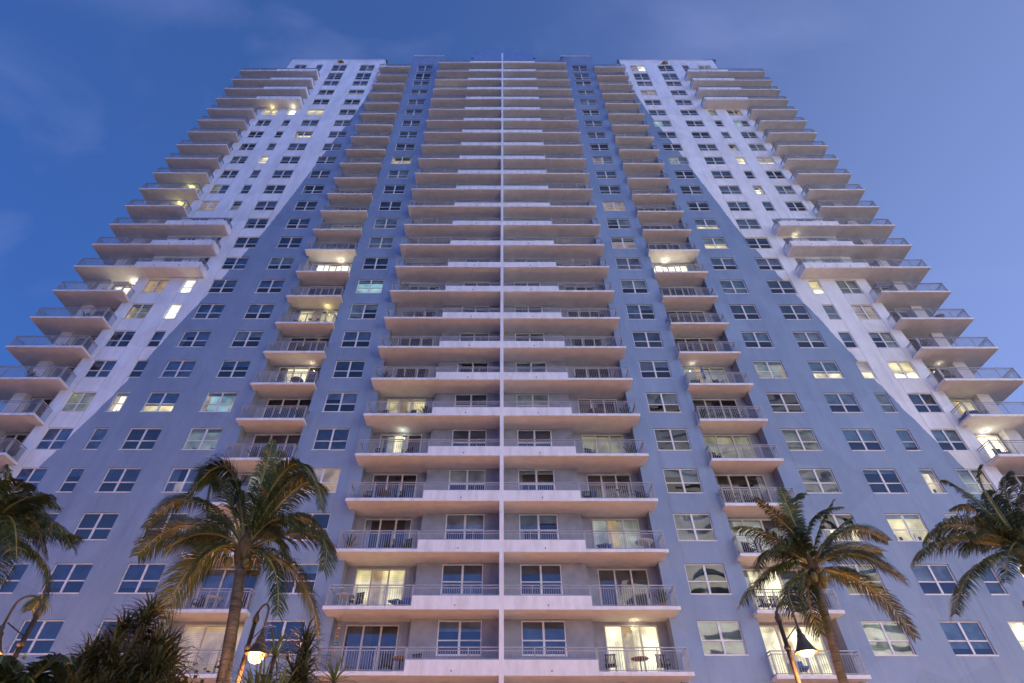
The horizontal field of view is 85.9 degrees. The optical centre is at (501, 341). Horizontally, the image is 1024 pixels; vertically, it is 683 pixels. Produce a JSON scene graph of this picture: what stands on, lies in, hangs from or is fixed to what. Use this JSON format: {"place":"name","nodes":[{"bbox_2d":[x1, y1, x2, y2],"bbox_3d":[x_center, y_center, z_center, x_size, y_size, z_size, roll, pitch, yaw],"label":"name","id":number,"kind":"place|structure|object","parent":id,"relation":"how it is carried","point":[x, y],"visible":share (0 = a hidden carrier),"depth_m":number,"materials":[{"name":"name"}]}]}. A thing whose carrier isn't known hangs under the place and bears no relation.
{"place":"outdoors","nodes":[
{"label":"outdoors","id":0,"kind":"place"},
{"bbox_2d":[0,0,1023,413],"label":"sky","id":1,"kind":"structure","parent":0,"point":[921,101],"materials":[{"name":"blue"}]},
{"label":"ground","id":2,"kind":"structure","parent":0,"visible":0},
{"bbox_2d":[0,49,1023,682],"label":"apartment tower","id":3,"kind":"structure","parent":2,"relation":"on","point":[502,193],"depth_m":37.99,"materials":[{"name":"paint"}]},
{"bbox_2d":[0,563,29,593],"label":"window","id":4,"kind":"structure","parent":3,"relation":"in","point":[20,570],"depth_m":29.27,"materials":[{"name":"glass"}]},
{"bbox_2d":[8,468,47,492],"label":"window","id":5,"kind":"structure","parent":3,"relation":"in","point":[26,473],"depth_m":33.48,"materials":[{"name":"glass"}]},
{"bbox_2d":[4,620,64,654],"bbox_3d":[-23.030,14.635,27.205,2.085,1.594,0.225,0,-43,0],"label":"window","id":6,"kind":"structure","parent":3,"relation":"in","point":[51,629],"depth_m":27.46,"materials":[{"name":"glass"}]},
{"bbox_2d":[32,428,73,449],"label":"window","id":7,"kind":"structure","parent":3,"relation":"in","point":[52,434],"depth_m":35.25,"materials":[{"name":"glass"}]},
{"bbox_2d":[38,563,93,593],"bbox_3d":[-23.028,12.571,29.157,2.085,1.611,0.225,0,-43,0],"label":"window","id":8,"kind":"structure","parent":3,"relation":"in","point":[62,573],"depth_m":29.42,"materials":[{"name":"glass"}]},
{"bbox_2d":[58,392,96,411],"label":"window","id":9,"kind":"structure","parent":3,"relation":"in","point":[75,400],"depth_m":37.29,"materials":[{"name":"glass"}]},
{"bbox_2d":[81,361,116,377],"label":"window","id":10,"kind":"structure","parent":3,"relation":"in","point":[105,371],"depth_m":39.35,"materials":[{"name":"glass"}]},
{"bbox_2d":[95,468,141,492],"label":"window","id":11,"kind":"structure","parent":3,"relation":"in","point":[115,475],"depth_m":33.39,"materials":[{"name":"glass"}]},
{"bbox_2d":[122,304,153,318],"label":"window","id":12,"kind":"structure","parent":3,"relation":"in","point":[135,313],"depth_m":43.73,"materials":[{"name":"glass"}]},
{"bbox_2d":[114,563,165,593],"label":"window","id":13,"kind":"structure","parent":3,"relation":"in","point":[135,573],"depth_m":29.34,"materials":[{"name":"glass"}]},
{"bbox_2d":[139,392,179,411],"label":"window","id":14,"kind":"structure","parent":3,"relation":"in","point":[166,402],"depth_m":37.28,"materials":[{"name":"glass"}]},
{"bbox_2d":[158,361,196,377],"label":"window","id":15,"kind":"structure","parent":3,"relation":"in","point":[174,368],"depth_m":39.30,"materials":[{"name":"glass"}]},
{"bbox_2d":[161,468,200,492],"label":"window","id":16,"kind":"structure","parent":3,"relation":"in","point":[172,486],"depth_m":33.10,"materials":[{"name":"glass"}]},
{"bbox_2d":[176,331,211,346],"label":"window","id":17,"kind":"structure","parent":3,"relation":"in","point":[200,338],"depth_m":41.41,"materials":[{"name":"glass"}]},
{"bbox_2d":[181,428,222,449],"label":"window","id":18,"kind":"structure","parent":3,"relation":"in","point":[197,439],"depth_m":35.64,"materials":[{"name":"glass"}]},
{"bbox_2d":[171,625,243,673],"bbox_3d":[-14.624,15.528,27.478,3.245,2.500,0.230,0,-43,0],"label":"balcony door","id":19,"kind":"structure","parent":3,"relation":"in","point":[201,636],"depth_m":27.86,"materials":[{"name":"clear glass"}]},
{"bbox_2d":[191,304,225,318],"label":"window","id":20,"kind":"structure","parent":3,"relation":"in","point":[204,311],"depth_m":43.37,"materials":[{"name":"glass"}]},
{"bbox_2d":[199,393,237,411],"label":"window","id":21,"kind":"structure","parent":3,"relation":"in","point":[214,402],"depth_m":37.60,"materials":[{"name":"glass"}]},
{"bbox_2d":[192,568,259,607],"bbox_3d":[-14.621,13.440,29.404,3.245,2.517,0.160,0,-43,0],"label":"balcony door","id":22,"kind":"structure","parent":3,"relation":"in","point":[222,578],"depth_m":29.78,"materials":[{"name":"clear glass"}]},
{"bbox_2d":[247,434,300,456],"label":"balcony door","id":23,"kind":"structure","parent":3,"relation":"in","point":[259,438],"depth_m":36.06,"materials":[{"name":"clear glass"}]},
{"bbox_2d":[275,367,320,383],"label":"balcony door","id":24,"kind":"structure","parent":3,"relation":"in","point":[317,369],"depth_m":40.13,"materials":[{"name":"yellow glass"}]},
{"bbox_2d":[286,338,329,350],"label":"balcony door","id":25,"kind":"structure","parent":3,"relation":"in","point":[292,339],"depth_m":42.01,"materials":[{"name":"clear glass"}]},
{"bbox_2d":[301,468,340,492],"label":"window","id":26,"kind":"structure","parent":3,"relation":"in","point":[329,477],"depth_m":33.41,"materials":[{"name":"glass"}]},
{"bbox_2d":[311,428,349,449],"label":"window","id":27,"kind":"structure","parent":3,"relation":"in","point":[325,439],"depth_m":35.28,"materials":[{"name":"glass"}]},
{"bbox_2d":[322,393,357,411],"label":"window","id":28,"kind":"structure","parent":3,"relation":"in","point":[345,398],"depth_m":37.48,"materials":[{"name":"glass"}]},
{"bbox_2d":[331,361,365,377],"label":"window","id":29,"kind":"structure","parent":3,"relation":"in","point":[342,368],"depth_m":39.39,"materials":[{"name":"glass"}]},
{"bbox_2d":[340,331,371,347],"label":"window","id":30,"kind":"structure","parent":3,"relation":"in","point":[348,337],"depth_m":41.43,"materials":[{"name":"glass"}]},
{"bbox_2d":[339,625,398,669],"bbox_3d":[-6.630,15.515,27.452,2.714,2.500,0.160,0,-43,0],"label":"balcony door","id":31,"kind":"structure","parent":3,"relation":"in","point":[355,635],"depth_m":27.79,"materials":[{"name":"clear glass"}]},
{"bbox_2d":[356,280,383,292],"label":"window","id":32,"kind":"structure","parent":3,"relation":"in","point":[361,288],"depth_m":45.91,"materials":[{"name":"glass"}]},
{"bbox_2d":[350,569,405,605],"bbox_3d":[-6.627,13.475,29.430,2.714,2.517,0.230,0,-43,0],"label":"balcony door","id":33,"kind":"structure","parent":3,"relation":"in","point":[363,576],"depth_m":29.86,"materials":[{"name":"yellow glass"}]},
{"bbox_2d":[361,519,411,547],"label":"balcony door","id":34,"kind":"structure","parent":3,"relation":"in","point":[368,522],"depth_m":31.95,"materials":[{"name":"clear glass"}]},
{"bbox_2d":[371,474,416,496],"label":"balcony door","id":35,"kind":"structure","parent":3,"relation":"in","point":[377,477],"depth_m":34.04,"materials":[{"name":"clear glass"}]},
{"bbox_2d":[379,435,421,452],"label":"balcony door","id":36,"kind":"structure","parent":3,"relation":"in","point":[414,444],"depth_m":35.92,"materials":[{"name":"beige glass"}]},
{"bbox_2d":[385,399,425,412],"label":"balcony door","id":37,"kind":"structure","parent":3,"relation":"in","point":[392,404],"depth_m":38.04,"materials":[{"name":"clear glass"}]},
{"bbox_2d":[436,621,481,655],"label":"window","id":38,"kind":"structure","parent":3,"relation":"in","point":[443,626],"depth_m":27.81,"materials":[{"name":"glass"}]},
{"bbox_2d":[440,564,482,595],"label":"window","id":39,"kind":"structure","parent":3,"relation":"in","point":[452,574],"depth_m":29.54,"materials":[{"name":"glass"}]},
{"bbox_2d":[445,514,483,538],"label":"window","id":40,"kind":"structure","parent":3,"relation":"in","point":[453,521],"depth_m":31.71,"materials":[{"name":"glass"}]},
{"bbox_2d":[448,470,485,489],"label":"window","id":41,"kind":"structure","parent":3,"relation":"in","point":[454,475],"depth_m":33.74,"materials":[{"name":"glass"}]},
{"bbox_2d":[452,430,486,445],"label":"window","id":42,"kind":"structure","parent":3,"relation":"in","point":[457,434],"depth_m":35.80,"materials":[{"name":"glass"}]},
{"bbox_2d":[454,394,486,406],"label":"window","id":43,"kind":"structure","parent":3,"relation":"in","point":[457,398],"depth_m":37.75,"materials":[{"name":"glass"}]},
{"bbox_2d":[516,394,548,406],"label":"window","id":44,"kind":"structure","parent":3,"relation":"in","point":[520,397],"depth_m":37.82,"materials":[{"name":"glass"}]},
{"bbox_2d":[517,430,551,445],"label":"window","id":45,"kind":"structure","parent":3,"relation":"in","point":[521,434],"depth_m":35.74,"materials":[{"name":"glass"}]},
{"bbox_2d":[518,470,554,489],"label":"window","id":46,"kind":"structure","parent":3,"relation":"in","point":[520,472],"depth_m":33.84,"materials":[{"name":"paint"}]},
{"bbox_2d":[519,514,558,538],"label":"window","id":47,"kind":"structure","parent":3,"relation":"in","point":[526,521],"depth_m":31.75,"materials":[{"name":"glass"}]},
{"bbox_2d":[520,564,562,595],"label":"window","id":48,"kind":"structure","parent":3,"relation":"in","point":[549,574],"depth_m":29.65,"materials":[{"name":"glass"}]},
{"bbox_2d":[521,621,567,656],"bbox_3d":[2.089,14.826,27.456,2.232,1.623,0.155,0,-43,0],"label":"window","id":49,"kind":"structure","parent":3,"relation":"in","point":[534,633],"depth_m":27.56,"materials":[{"name":"glass"}]},
{"bbox_2d":[582,435,625,452],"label":"balcony door","id":50,"kind":"structure","parent":3,"relation":"in","point":[602,444],"depth_m":35.93,"materials":[{"name":"beige glass"}]},
{"bbox_2d":[586,475,633,497],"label":"balcony door","id":51,"kind":"structure","parent":3,"relation":"in","point":[590,478],"depth_m":33.87,"materials":[{"name":"grey glass"}]},
{"bbox_2d":[591,519,641,547],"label":"balcony door","id":52,"kind":"structure","parent":3,"relation":"in","point":[597,524],"depth_m":31.89,"materials":[{"name":"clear glass"}]},
{"bbox_2d":[597,569,652,604],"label":"balcony door","id":53,"kind":"structure","parent":3,"relation":"in","point":[605,576],"depth_m":29.80,"materials":[{"name":"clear glass"}]},
{"bbox_2d":[615,258,642,269],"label":"window","id":54,"kind":"structure","parent":3,"relation":"in","point":[622,263],"depth_m":47.54,"materials":[{"name":"glass"}]},
{"bbox_2d":[604,625,664,671],"bbox_3d":[6.586,15.558,27.478,2.714,2.500,0.230,0,-43,0],"label":"balcony door","id":55,"kind":"structure","parent":3,"relation":"in","point":[615,635],"depth_m":27.83,"materials":[{"name":"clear glass"}]},
{"bbox_2d":[626,305,656,319],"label":"window","id":56,"kind":"structure","parent":3,"relation":"in","point":[634,311],"depth_m":43.49,"materials":[{"name":"glass"}]},
{"bbox_2d":[632,332,663,347],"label":"window","id":57,"kind":"structure","parent":3,"relation":"in","point":[641,339],"depth_m":41.32,"materials":[{"name":"glass"}]},
{"bbox_2d":[638,361,672,378],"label":"window","id":58,"kind":"structure","parent":3,"relation":"in","point":[644,367],"depth_m":39.48,"materials":[{"name":"glass"}]},
{"bbox_2d":[646,393,681,412],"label":"window","id":59,"kind":"structure","parent":3,"relation":"in","point":[652,398],"depth_m":37.45,"materials":[{"name":"glass"}]},
{"bbox_2d":[654,429,692,450],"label":"window","id":60,"kind":"structure","parent":3,"relation":"in","point":[666,439],"depth_m":35.25,"materials":[{"name":"glass"}]},
{"bbox_2d":[663,469,703,492],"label":"window","id":61,"kind":"structure","parent":3,"relation":"in","point":[688,476],"depth_m":33.47,"materials":[{"name":"glass"}]},
{"bbox_2d":[673,514,716,540],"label":"window","id":62,"kind":"structure","parent":3,"relation":"in","point":[689,527],"depth_m":31.23,"materials":[{"name":"glass"}]},
{"bbox_2d":[674,338,716,351],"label":"balcony door","id":63,"kind":"structure","parent":3,"relation":"in","point":[688,340],"depth_m":42.19,"materials":[{"name":"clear glass"}]},
{"bbox_2d":[683,368,728,382],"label":"balcony door","id":64,"kind":"structure","parent":3,"relation":"in","point":[685,369],"depth_m":39.99,"materials":[{"name":"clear glass"}]},
{"bbox_2d":[684,564,731,594],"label":"window","id":65,"kind":"structure","parent":3,"relation":"in","point":[697,578],"depth_m":29.40,"materials":[{"name":"glass"}]},
{"bbox_2d":[692,399,740,418],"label":"balcony door","id":66,"kind":"structure","parent":3,"relation":"in","point":[697,402],"depth_m":38.13,"materials":[{"name":"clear glass"}]},
{"bbox_2d":[697,621,748,655],"bbox_3d":[10.865,14.682,27.205,2.144,1.594,0.225,0,-43,0],"label":"window","id":67,"kind":"structure","parent":3,"relation":"in","point":[718,638],"depth_m":27.27,"materials":[{"name":"glass"}]},
{"bbox_2d":[703,435,755,457],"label":"balcony door","id":68,"kind":"structure","parent":3,"relation":"in","point":[709,439],"depth_m":35.95,"materials":[{"name":"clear glass"}]},
{"bbox_2d":[719,280,749,293],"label":"window","id":69,"kind":"structure","parent":3,"relation":"in","point":[739,287],"depth_m":45.48,"materials":[{"name":"glass"}]},
{"bbox_2d":[715,475,771,503],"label":"balcony door","id":70,"kind":"structure","parent":3,"relation":"in","point":[761,482],"depth_m":33.85,"materials":[{"name":"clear glass"}]},
{"bbox_2d":[729,305,761,319],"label":"window","id":71,"kind":"structure","parent":3,"relation":"in","point":[736,309],"depth_m":43.54,"materials":[{"name":"glass"}]},
{"bbox_2d":[728,519,785,553],"bbox_3d":[14.587,11.418,31.403,3.245,2.561,0.230,0,-43,0],"label":"balcony door","id":72,"kind":"structure","parent":3,"relation":"in","point":[765,523],"depth_m":32.02,"materials":[{"name":"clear glass"}]},
{"bbox_2d":[740,332,774,347],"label":"window","id":73,"kind":"structure","parent":3,"relation":"in","point":[758,337],"depth_m":41.47,"materials":[{"name":"glass"}]},
{"bbox_2d":[753,361,788,378],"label":"window","id":74,"kind":"structure","parent":3,"relation":"in","point":[765,370],"depth_m":39.67,"materials":[{"name":"glass"}]},
{"bbox_2d":[742,569,807,609],"bbox_3d":[14.584,13.505,29.430,3.245,2.517,0.230,0,-43,0],"label":"balcony door","id":75,"kind":"structure","parent":3,"relation":"in","point":[748,574],"depth_m":29.95,"materials":[{"name":"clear glass"}]},
{"bbox_2d":[766,393,804,412],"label":"window","id":76,"kind":"structure","parent":3,"relation":"in","point":[777,402],"depth_m":37.29,"materials":[{"name":"glass"}]},
{"bbox_2d":[779,305,812,319],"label":"window","id":77,"kind":"structure","parent":3,"relation":"in","point":[795,310],"depth_m":43.51,"materials":[{"name":"glass"}]},
{"bbox_2d":[759,625,834,674],"bbox_3d":[14.581,15.569,27.478,3.245,2.500,0.230,0,-43,0],"label":"balcony door","id":78,"kind":"structure","parent":3,"relation":"in","point":[771,634],"depth_m":27.72,"materials":[{"name":"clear glass"}]},
{"bbox_2d":[781,429,822,450],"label":"window","id":79,"kind":"structure","parent":3,"relation":"in","point":[805,438],"depth_m":35.26,"materials":[{"name":"glass"}]},
{"bbox_2d":[792,332,827,347],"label":"window","id":80,"kind":"structure","parent":3,"relation":"in","point":[799,336],"depth_m":41.47,"materials":[{"name":"glass"}]},
{"bbox_2d":[797,469,842,493],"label":"window","id":81,"kind":"structure","parent":3,"relation":"in","point":[827,483],"depth_m":33.25,"materials":[{"name":"glass"}]},
{"bbox_2d":[807,362,844,378],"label":"window","id":82,"kind":"structure","parent":3,"relation":"in","point":[823,370],"depth_m":39.29,"materials":[{"name":"glass"}]},
{"bbox_2d":[818,514,862,540],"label":"window","id":83,"kind":"structure","parent":3,"relation":"in","point":[838,519],"depth_m":31.28,"materials":[{"name":"glass"}]},
{"bbox_2d":[823,393,863,412],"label":"window","id":84,"kind":"structure","parent":3,"relation":"in","point":[846,399],"depth_m":37.46,"materials":[{"name":"glass"}]},
{"bbox_2d":[841,429,884,450],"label":"window","id":85,"kind":"structure","parent":3,"relation":"in","point":[851,436],"depth_m":35.41,"materials":[{"name":"glass"}]},
{"bbox_2d":[837,564,889,594],"bbox_3d":[19.069,12.630,29.157,2.085,1.611,0.225,0,-43,0],"label":"window","id":86,"kind":"structure","parent":3,"relation":"in","point":[849,566],"depth_m":29.60,"materials":[{"name":"glass"}]},
{"bbox_2d":[851,305,882,319],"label":"window","id":87,"kind":"structure","parent":3,"relation":"in","point":[870,314],"depth_m":43.39,"materials":[{"name":"glass"}]},
{"bbox_2d":[862,469,908,493],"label":"window","id":88,"kind":"structure","parent":3,"relation":"in","point":[877,471],"depth_m":33.43,"materials":[{"name":"glass"}]},
{"bbox_2d":[860,621,917,655],"bbox_3d":[19.066,14.693,27.205,2.085,1.594,0.225,0,-43,0],"label":"window","id":89,"kind":"structure","parent":3,"relation":"in","point":[895,639],"depth_m":27.28,"materials":[{"name":"glass"}]},
{"bbox_2d":[887,362,922,378],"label":"window","id":90,"kind":"structure","parent":3,"relation":"in","point":[910,373],"depth_m":39.28,"materials":[{"name":"glass"}]},
{"bbox_2d":[884,514,934,541],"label":"window","id":91,"kind":"structure","parent":3,"relation":"in","point":[905,528],"depth_m":31.57,"materials":[{"name":"glass"}]},
{"bbox_2d":[907,394,945,412],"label":"window","id":92,"kind":"structure","parent":3,"relation":"in","point":[927,400],"depth_m":37.41,"materials":[{"name":"glass"}]},
{"bbox_2d":[918,469,947,493],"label":"window","id":93,"kind":"structure","parent":3,"relation":"in","point":[927,475],"depth_m":33.46,"materials":[{"name":"glass"}]},
{"bbox_2d":[910,565,964,594],"bbox_3d":[22.992,12.635,29.157,2.085,1.611,0.225,0,-43,0],"label":"window","id":94,"kind":"structure","parent":3,"relation":"in","point":[940,574],"depth_m":29.42,"materials":[{"name":"glass"}]},
{"bbox_2d":[930,429,970,450],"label":"window","id":95,"kind":"structure","parent":3,"relation":"in","point":[950,434],"depth_m":35.42,"materials":[{"name":"glass"}]},
{"bbox_2d":[938,621,998,655],"bbox_3d":[22.990,14.699,27.205,2.085,1.594,0.225,0,-43,0],"label":"window","id":96,"kind":"structure","parent":3,"relation":"in","point":[974,638],"depth_m":27.37,"materials":[{"name":"glass"}]},
{"bbox_2d":[955,469,997,493],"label":"window","id":97,"kind":"structure","parent":3,"relation":"in","point":[968,478],"depth_m":33.54,"materials":[{"name":"glass"}]},
{"bbox_2d":[978,566,1009,594],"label":"window","id":98,"kind":"structure","parent":3,"relation":"in","point":[991,583],"depth_m":29.07,"materials":[{"name":"glass"}]},
{"label":"pavement","id":99,"kind":"structure","parent":0,"visible":0},
{"bbox_2d":[775,602,818,682],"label":"street lamp","id":100,"kind":"object","parent":99,"relation":"on","point":[805,647],"visible":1,"depth_m":10.74,"materials":[{"name":"metal"}]},
{"label":"planting bed","id":101,"kind":"structure","parent":99,"relation":"on","visible":0},
{"bbox_2d":[0,595,44,660],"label":"street lamp","id":102,"kind":"object","parent":101,"relation":"on","point":[37,614],"visible":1,"depth_m":9.89,"materials":[{"name":"metal"}]},
{"bbox_2d":[0,652,81,682],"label":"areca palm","id":103,"kind":"object","parent":101,"relation":"on","point":[11,671],"visible":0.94,"depth_m":7.41,"materials":[{"name":"green plant"}]},
{"bbox_2d":[0,463,83,619],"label":"palm tree","id":104,"kind":"object","parent":101,"relation":"on","point":[28,518],"visible":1,"depth_m":11.52,"materials":[{"name":"green plant"}]},
{"bbox_2d":[44,630,132,682],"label":"screw pine","id":105,"kind":"object","parent":101,"relation":"on","point":[86,655],"visible":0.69,"depth_m":7.90,"materials":[{"name":"green plant"}]},
{"bbox_2d":[51,587,201,682],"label":"screw pine","id":106,"kind":"object","parent":101,"relation":"on","point":[155,656],"visible":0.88,"depth_m":8.39,"materials":[{"name":"green plant"}]},
{"bbox_2d":[128,439,340,682],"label":"palm tree","id":107,"kind":"object","parent":101,"relation":"on","point":[271,489],"visible":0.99,"depth_m":12.94,"materials":[{"name":"green plant"}]},
{"bbox_2d":[235,603,269,682],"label":"street lamp","id":108,"kind":"object","parent":101,"relation":"on","point":[255,647],"visible":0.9,"depth_m":10.85,"materials":[{"name":"metal"}]},
{"bbox_2d":[220,625,314,682],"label":"spiky shrub","id":109,"kind":"object","parent":101,"relation":"on","point":[268,677],"visible":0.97,"depth_m":8.29,"materials":[{"name":"green plant"}]},
{"bbox_2d":[272,615,339,682],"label":"spiky shrub","id":110,"kind":"object","parent":101,"relation":"on","point":[306,652],"visible":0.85,"depth_m":8.69,"materials":[{"name":"green plant"}]},
{"bbox_2d":[306,653,356,682],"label":"spiky shrub","id":111,"kind":"object","parent":101,"relation":"on","point":[333,675],"visible":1,"depth_m":8.01,"materials":[{"name":"green plant"}]},
{"bbox_2d":[731,486,922,682],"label":"palm tree","id":112,"kind":"object","parent":101,"relation":"on","point":[788,519],"visible":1,"depth_m":13.36,"materials":[{"name":"green plant"}]},
{"bbox_2d":[909,464,1023,624],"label":"palm tree","id":113,"kind":"object","parent":101,"relation":"on","point":[1000,529],"visible":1,"depth_m":12.43,"materials":[{"name":"green plant"}]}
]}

